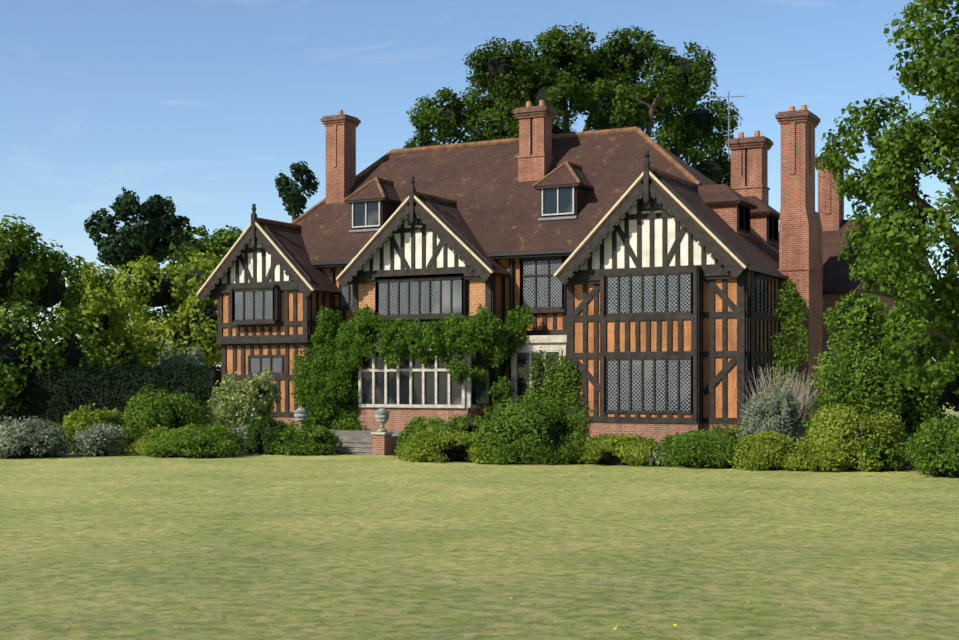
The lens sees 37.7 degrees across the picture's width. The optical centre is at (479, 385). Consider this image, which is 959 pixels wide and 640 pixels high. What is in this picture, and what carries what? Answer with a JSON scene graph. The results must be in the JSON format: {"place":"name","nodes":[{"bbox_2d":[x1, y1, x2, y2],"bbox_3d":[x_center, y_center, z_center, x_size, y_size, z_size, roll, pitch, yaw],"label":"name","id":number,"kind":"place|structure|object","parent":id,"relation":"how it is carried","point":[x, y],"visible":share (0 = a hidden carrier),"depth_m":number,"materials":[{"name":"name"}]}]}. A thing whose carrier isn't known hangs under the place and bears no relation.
{"place":"outdoors","nodes":[
{"label":"outdoors","id":0,"kind":"place"},
{"bbox_2d":[274,161,319,220],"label":"tall pine tree","id":1,"kind":"object","parent":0,"point":[292,188],"depth_m":124.98,"materials":[{"name":"green plant"}]},
{"bbox_2d":[0,392,958,639],"bbox_3d":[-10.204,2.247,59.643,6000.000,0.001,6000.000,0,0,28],"label":"lawn ground","id":2,"kind":"structure","parent":0,"point":[99,569],"depth_m":19.19,"materials":[{"name":"green plant"}]},
{"bbox_2d":[0,415,72,457],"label":"shrub","id":3,"kind":"object","parent":2,"relation":"on","point":[12,435],"depth_m":43.67,"materials":[{"name":"grey plant"}]},
{"bbox_2d":[31,418,71,455],"bbox_3d":[-13.802,1.645,45.139,1.505,1.203,1.498,0,0,28],"label":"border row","id":4,"kind":"object","parent":2,"relation":"on","point":[60,441],"depth_m":44.91,"materials":[{"name":"green plant"}]},
{"bbox_2d":[0,214,112,411],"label":"tree","id":5,"kind":"object","parent":2,"relation":"on","point":[33,278],"depth_m":65.36,"materials":[{"name":"green plant"}]},
{"bbox_2d":[61,403,124,452],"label":"fern shrub","id":6,"kind":"object","parent":2,"relation":"on","point":[78,419],"depth_m":46.73,"materials":[{"name":"green plant"}]},
{"bbox_2d":[67,422,127,455],"bbox_3d":[-12.366,1.711,45.300,2.028,1.070,1.989,0,0,28],"label":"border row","id":7,"kind":"object","parent":2,"relation":"on","point":[104,434],"depth_m":44.92,"materials":[{"name":"grey plant"}]},
{"bbox_2d":[65,261,141,325],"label":"tree","id":8,"kind":"object","parent":2,"relation":"on","point":[106,275],"depth_m":99.53,"materials":[{"name":"green plant"}]},
{"bbox_2d":[50,287,159,370],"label":"tree","id":9,"kind":"object","parent":2,"relation":"on","point":[111,334],"depth_m":73.72,"materials":[{"name":"green plant"}]},
{"bbox_2d":[0,363,220,434],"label":"yew hedge","id":10,"kind":"object","parent":2,"relation":"on","point":[170,369],"depth_m":62.81,"materials":[{"name":"green plant"}]},
{"bbox_2d":[108,422,137,453],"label":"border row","id":11,"kind":"object","parent":2,"relation":"on","point":[129,438],"depth_m":46.56,"materials":[{"name":"green plant"}]},
{"bbox_2d":[83,186,196,330],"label":"pine tree","id":12,"kind":"object","parent":2,"relation":"on","point":[144,238],"depth_m":104.47,"materials":[{"name":"green plant"}]},
{"bbox_2d":[124,424,186,456],"bbox_3d":[-10.036,1.739,45.265,2.290,1.015,2.421,0,0,28],"label":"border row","id":13,"kind":"object","parent":2,"relation":"on","point":[142,444],"depth_m":44.97,"materials":[{"name":"green plant"}]},
{"bbox_2d":[107,250,222,367],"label":"yellow tree","id":14,"kind":"object","parent":2,"relation":"on","point":[183,307],"depth_m":78.77,"materials":[{"name":"plant"}]},
{"bbox_2d":[156,339,209,370],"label":"shrub","id":15,"kind":"object","parent":2,"relation":"on","point":[196,359],"depth_m":71.81,"materials":[{"name":"green plant"}]},
{"bbox_2d":[182,423,209,429],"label":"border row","id":16,"kind":"object","parent":2,"relation":"on","point":[188,426],"visible":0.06,"depth_m":46.26,"materials":[{"name":"green plant"}]},
{"bbox_2d":[145,426,250,457],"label":"low shrub","id":17,"kind":"object","parent":2,"relation":"on","point":[220,441],"depth_m":43.97,"materials":[{"name":"green plant"}]},
{"bbox_2d":[159,225,241,363],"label":"tree","id":18,"kind":"object","parent":2,"relation":"on","point":[213,247],"depth_m":111.51,"materials":[{"name":"green plant"}]},
{"bbox_2d":[207,423,232,453],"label":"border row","id":19,"kind":"object","parent":2,"relation":"on","point":[227,428],"depth_m":46.18,"materials":[{"name":"green plant"}]},
{"bbox_2d":[209,225,242,241],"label":"tree","id":20,"kind":"object","parent":2,"relation":"on","point":[234,229],"depth_m":134.67,"materials":[{"name":"green plant"}]},
{"bbox_2d":[245,414,287,454],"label":"ball shrub","id":21,"kind":"object","parent":2,"relation":"on","point":[259,426],"depth_m":45.96,"materials":[{"name":"green plant"}]},
{"bbox_2d":[263,424,342,455],"bbox_3d":[-5.752,1.748,46.158,2.583,0.997,2.622,0,0,28],"label":"border row","id":22,"kind":"object","parent":2,"relation":"on","point":[326,444],"depth_m":45.57,"materials":[{"name":"green plant"}]},
{"bbox_2d":[394,436,412,454],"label":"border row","id":23,"kind":"object","parent":2,"relation":"on","point":[408,438],"visible":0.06,"depth_m":42.67,"materials":[{"name":"green plant"}]},
{"bbox_2d":[396,426,480,462],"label":"border plants","id":24,"kind":"object","parent":2,"relation":"on","point":[440,441],"depth_m":41.35,"materials":[{"name":"green plant"}]},
{"bbox_2d":[394,413,487,460],"bbox_3d":[-1.191,1.531,42.599,2.872,1.431,2.575,0,0,28],"label":"shrub","id":25,"kind":"object","parent":2,"relation":"on","point":[439,426],"depth_m":42.47,"materials":[{"name":"green plant"}]},
{"bbox_2d":[9,480,949,639],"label":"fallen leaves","id":26,"kind":"object","parent":2,"relation":"on","point":[174,626],"visible":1,"depth_m":14.12,"materials":[{"name":"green plant"}]},
{"bbox_2d":[465,440,509,463],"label":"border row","id":27,"kind":"object","parent":2,"relation":"on","point":[473,447],"depth_m":40.43,"materials":[{"name":"green plant"}]},
{"bbox_2d":[471,441,539,464],"bbox_3d":[0.880,1.912,40.743,2.151,0.669,2.063,0,0,28],"label":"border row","id":28,"kind":"object","parent":2,"relation":"on","point":[508,451],"depth_m":40.12,"materials":[{"name":"green plant"}]},
{"bbox_2d":[470,390,589,463],"bbox_3d":[1.653,1.177,41.389,3.585,2.139,3.516,0,0,28],"label":"shrub","id":29,"kind":"object","parent":2,"relation":"on","point":[526,412],"depth_m":40.69,"materials":[{"name":"green plant"}]},
{"bbox_2d":[196,100,906,447],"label":"house","id":30,"kind":"structure","parent":2,"relation":"on","point":[639,305],"depth_m":51.23,"materials":[{"name":"brick"}]},
{"bbox_2d":[311,249,787,404],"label":"gutters and downpipes","id":31,"kind":"object","parent":30,"relation":"attached to","point":[761,271],"visible":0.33,"depth_m":51.87,"materials":[{"name":"black metal"}]},
{"bbox_2d":[198,126,907,301],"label":"house roof","id":32,"kind":"structure","parent":30,"relation":"attached to","point":[480,198],"depth_m":55.00,"materials":[{"name":"brown tile"}]},
{"bbox_2d":[713,91,742,160],"bbox_3d":[9.780,-10.104,54.750,1.333,2.700,0.903,0,0,28],"label":"tv aerial","id":33,"kind":"object","parent":30,"relation":"attached to","point":[728,116],"visible":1,"depth_m":54.57,"materials":[{"name":"grey metal"}]},
{"bbox_2d":[766,277,811,401],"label":"wall climber leaves","id":34,"kind":"object","parent":30,"relation":"attached to","point":[792,320],"visible":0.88,"depth_m":46.10,"materials":[{"name":"green plant"}]},
{"bbox_2d":[521,444,583,464],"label":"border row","id":35,"kind":"object","parent":2,"relation":"on","point":[560,455],"depth_m":40.08,"materials":[{"name":"green plant"}]},
{"bbox_2d":[572,443,604,461],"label":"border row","id":36,"kind":"object","parent":2,"relation":"on","point":[582,450],"visible":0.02,"depth_m":40.61,"materials":[{"name":"green plant"}]},
{"bbox_2d":[568,433,621,463],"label":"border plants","id":37,"kind":"object","parent":2,"relation":"on","point":[581,452],"depth_m":40.51,"materials":[{"name":"green plant"}]},
{"bbox_2d":[577,433,662,465],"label":"border plants","id":38,"kind":"object","parent":2,"relation":"on","point":[601,444],"depth_m":39.67,"materials":[{"name":"green plant"}]},
{"bbox_2d":[613,439,673,465],"bbox_3d":[4.648,1.871,40.016,1.903,0.750,1.957,0,0,28],"label":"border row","id":39,"kind":"object","parent":2,"relation":"on","point":[639,462],"depth_m":39.55,"materials":[{"name":"green plant"}]},
{"bbox_2d":[633,445,681,465],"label":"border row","id":40,"kind":"object","parent":2,"relation":"on","point":[654,457],"depth_m":39.31,"materials":[{"name":"plant"}]},
{"bbox_2d":[473,593,867,636],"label":"lawn flowers","id":41,"kind":"object","parent":2,"relation":"on","point":[673,624],"visible":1,"depth_m":13.09,"materials":[{"name":"yellow plant"}]},
{"bbox_2d":[655,428,742,467],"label":"border plants","id":42,"kind":"object","parent":2,"relation":"on","point":[692,444],"depth_m":38.32,"materials":[{"name":"green plant"}]},
{"bbox_2d":[729,430,812,469],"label":"border plants","id":43,"kind":"object","parent":2,"relation":"on","point":[767,443],"depth_m":37.46,"materials":[{"name":"green plant"}]},
{"bbox_2d":[772,441,796,469],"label":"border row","id":44,"kind":"object","parent":2,"relation":"on","point":[790,450],"depth_m":37.50,"materials":[{"name":"green plant"}]},
{"bbox_2d":[782,437,854,471],"bbox_3d":[9.002,1.797,37.208,1.832,0.900,1.909,0,0,28],"label":"border row","id":45,"kind":"object","parent":2,"relation":"on","point":[839,457],"depth_m":36.77,"materials":[{"name":"green plant"}]},
{"bbox_2d":[839,454,866,469],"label":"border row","id":46,"kind":"object","parent":2,"relation":"on","point":[854,463],"visible":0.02,"depth_m":37.23,"materials":[{"name":"green plant"}]},
{"bbox_2d":[807,403,912,470],"bbox_3d":[10.265,1.356,37.810,2.783,1.781,3.003,0,0,28],"label":"low shrub","id":47,"kind":"object","parent":2,"relation":"on","point":[826,427],"depth_m":37.26,"materials":[{"name":"green plant"}]},
{"bbox_2d":[854,441,903,471],"bbox_3d":[10.498,1.844,37.142,1.455,0.804,1.332,0,0,28],"label":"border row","id":48,"kind":"object","parent":2,"relation":"on","point":[889,459],"depth_m":36.80,"materials":[{"name":"green plant"}]},
{"bbox_2d":[895,233,925,312],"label":"tree","id":49,"kind":"object","parent":2,"relation":"on","point":[914,287],"depth_m":93.21,"materials":[{"name":"green plant"}]},
{"bbox_2d":[901,412,958,477],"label":"shrub","id":50,"kind":"object","parent":2,"relation":"on","point":[928,440],"depth_m":34.58,"materials":[{"name":"green plant"}]},
{"bbox_2d":[908,307,958,424],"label":"tree","id":51,"kind":"object","parent":2,"relation":"on","point":[951,387],"depth_m":58.26,"materials":[{"name":"green plant"}]},
{"bbox_2d":[0,0,958,366],"label":"sky","id":52,"kind":"structure","parent":0,"point":[200,104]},
{"bbox_2d":[76,437,919,469],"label":"border soil","id":53,"kind":"structure","parent":0,"point":[910,464],"depth_m":41.19,"materials":[{"name":"brown soil"}]},
{"bbox_2d":[122,383,211,449],"bbox_3d":[-11.039,1.075,49.374,3.413,2.342,3.300,0,0,28],"label":"round shrub","id":54,"kind":"object","parent":53,"relation":"on","point":[186,413],"depth_m":48.71,"materials":[{"name":"green plant"}]},
{"bbox_2d":[208,414,248,433],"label":"shrub","id":55,"kind":"object","parent":53,"relation":"on","point":[219,424],"visible":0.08,"depth_m":49.65,"materials":[{"name":"green plant"}]},
{"bbox_2d":[203,365,281,430],"bbox_3d":[-8.614,0.738,50.944,2.812,3.018,3.062,0,0,28],"label":"shrub","id":56,"kind":"object","parent":53,"relation":"on","point":[229,398],"depth_m":50.37,"materials":[{"name":"green plant"}]},
{"bbox_2d":[229,424,266,453],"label":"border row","id":57,"kind":"object","parent":53,"relation":"on","point":[241,433],"depth_m":46.70,"materials":[{"name":"plant"}]},
{"bbox_2d":[287,419,310,430],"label":"low shrub","id":58,"kind":"object","parent":53,"relation":"on","point":[290,423],"depth_m":47.30,"materials":[{"name":"green plant"}]},
{"bbox_2d":[293,429,467,455],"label":"terrace","id":59,"kind":"structure","parent":53,"relation":"on","point":[365,442],"depth_m":46.37,"materials":[{"name":"stone"}]},
{"bbox_2d":[293,407,308,428],"bbox_3d":[-5.994,1.107,47.231,0.540,0.780,0.540,0,0,28],"label":"garden urn","id":60,"kind":"object","parent":59,"relation":"on","point":[301,414],"visible":0.81,"depth_m":47.07,"materials":[{"name":"stone"}]},
{"bbox_2d":[374,408,389,431],"bbox_3d":[-3.168,1.107,45.707,0.540,0.780,0.540,0,0,28],"label":"garden urn","id":61,"kind":"object","parent":59,"relation":"on","point":[382,415],"visible":1,"depth_m":45.56,"materials":[{"name":"stone"}]},
{"bbox_2d":[290,303,534,429],"bbox_3d":[-2.717,-0.505,54.026,10.143,5.436,3.045,0,0,28],"label":"wisteria vine","id":62,"kind":"object","parent":53,"relation":"on","point":[322,382],"depth_m":53.31,"materials":[{"name":"green plant"}]},
{"bbox_2d":[526,346,592,433],"bbox_3d":[2.955,0.434,49.607,3.071,3.625,1.877,0,0,28],"label":"porch shrub","id":63,"kind":"object","parent":53,"relation":"on","point":[565,374],"depth_m":49.19,"materials":[{"name":"green plant"}]},
{"bbox_2d":[706,419,743,438],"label":"shrub","id":64,"kind":"object","parent":53,"relation":"on","point":[733,432],"visible":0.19,"depth_m":45.90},
{"bbox_2d":[736,381,805,442],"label":"shrub","id":65,"kind":"object","parent":53,"relation":"on","point":[759,414],"depth_m":41.99,"materials":[{"name":"plant"}]},
{"bbox_2d":[736,366,822,428],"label":"ornamental grass","id":66,"kind":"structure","parent":53,"relation":"on","point":[803,404],"depth_m":44.32,"materials":[{"name":"beige plant"}]},
{"bbox_2d":[801,290,943,465],"bbox_3d":[11.190,-0.243,39.872,4.091,4.980,3.913,0,0,28],"label":"large shrub","id":67,"kind":"object","parent":53,"relation":"on","point":[915,401],"depth_m":39.01,"materials":[{"name":"green plant"}]},
{"bbox_2d":[403,22,741,186],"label":"oak tree","id":68,"kind":"object","parent":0,"point":[542,72],"depth_m":79.13,"materials":[{"name":"green plant"}]},
{"bbox_2d":[815,0,958,394],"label":"oak tree","id":69,"kind":"object","parent":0,"point":[904,151],"depth_m":26.62,"materials":[{"name":"green plant"}]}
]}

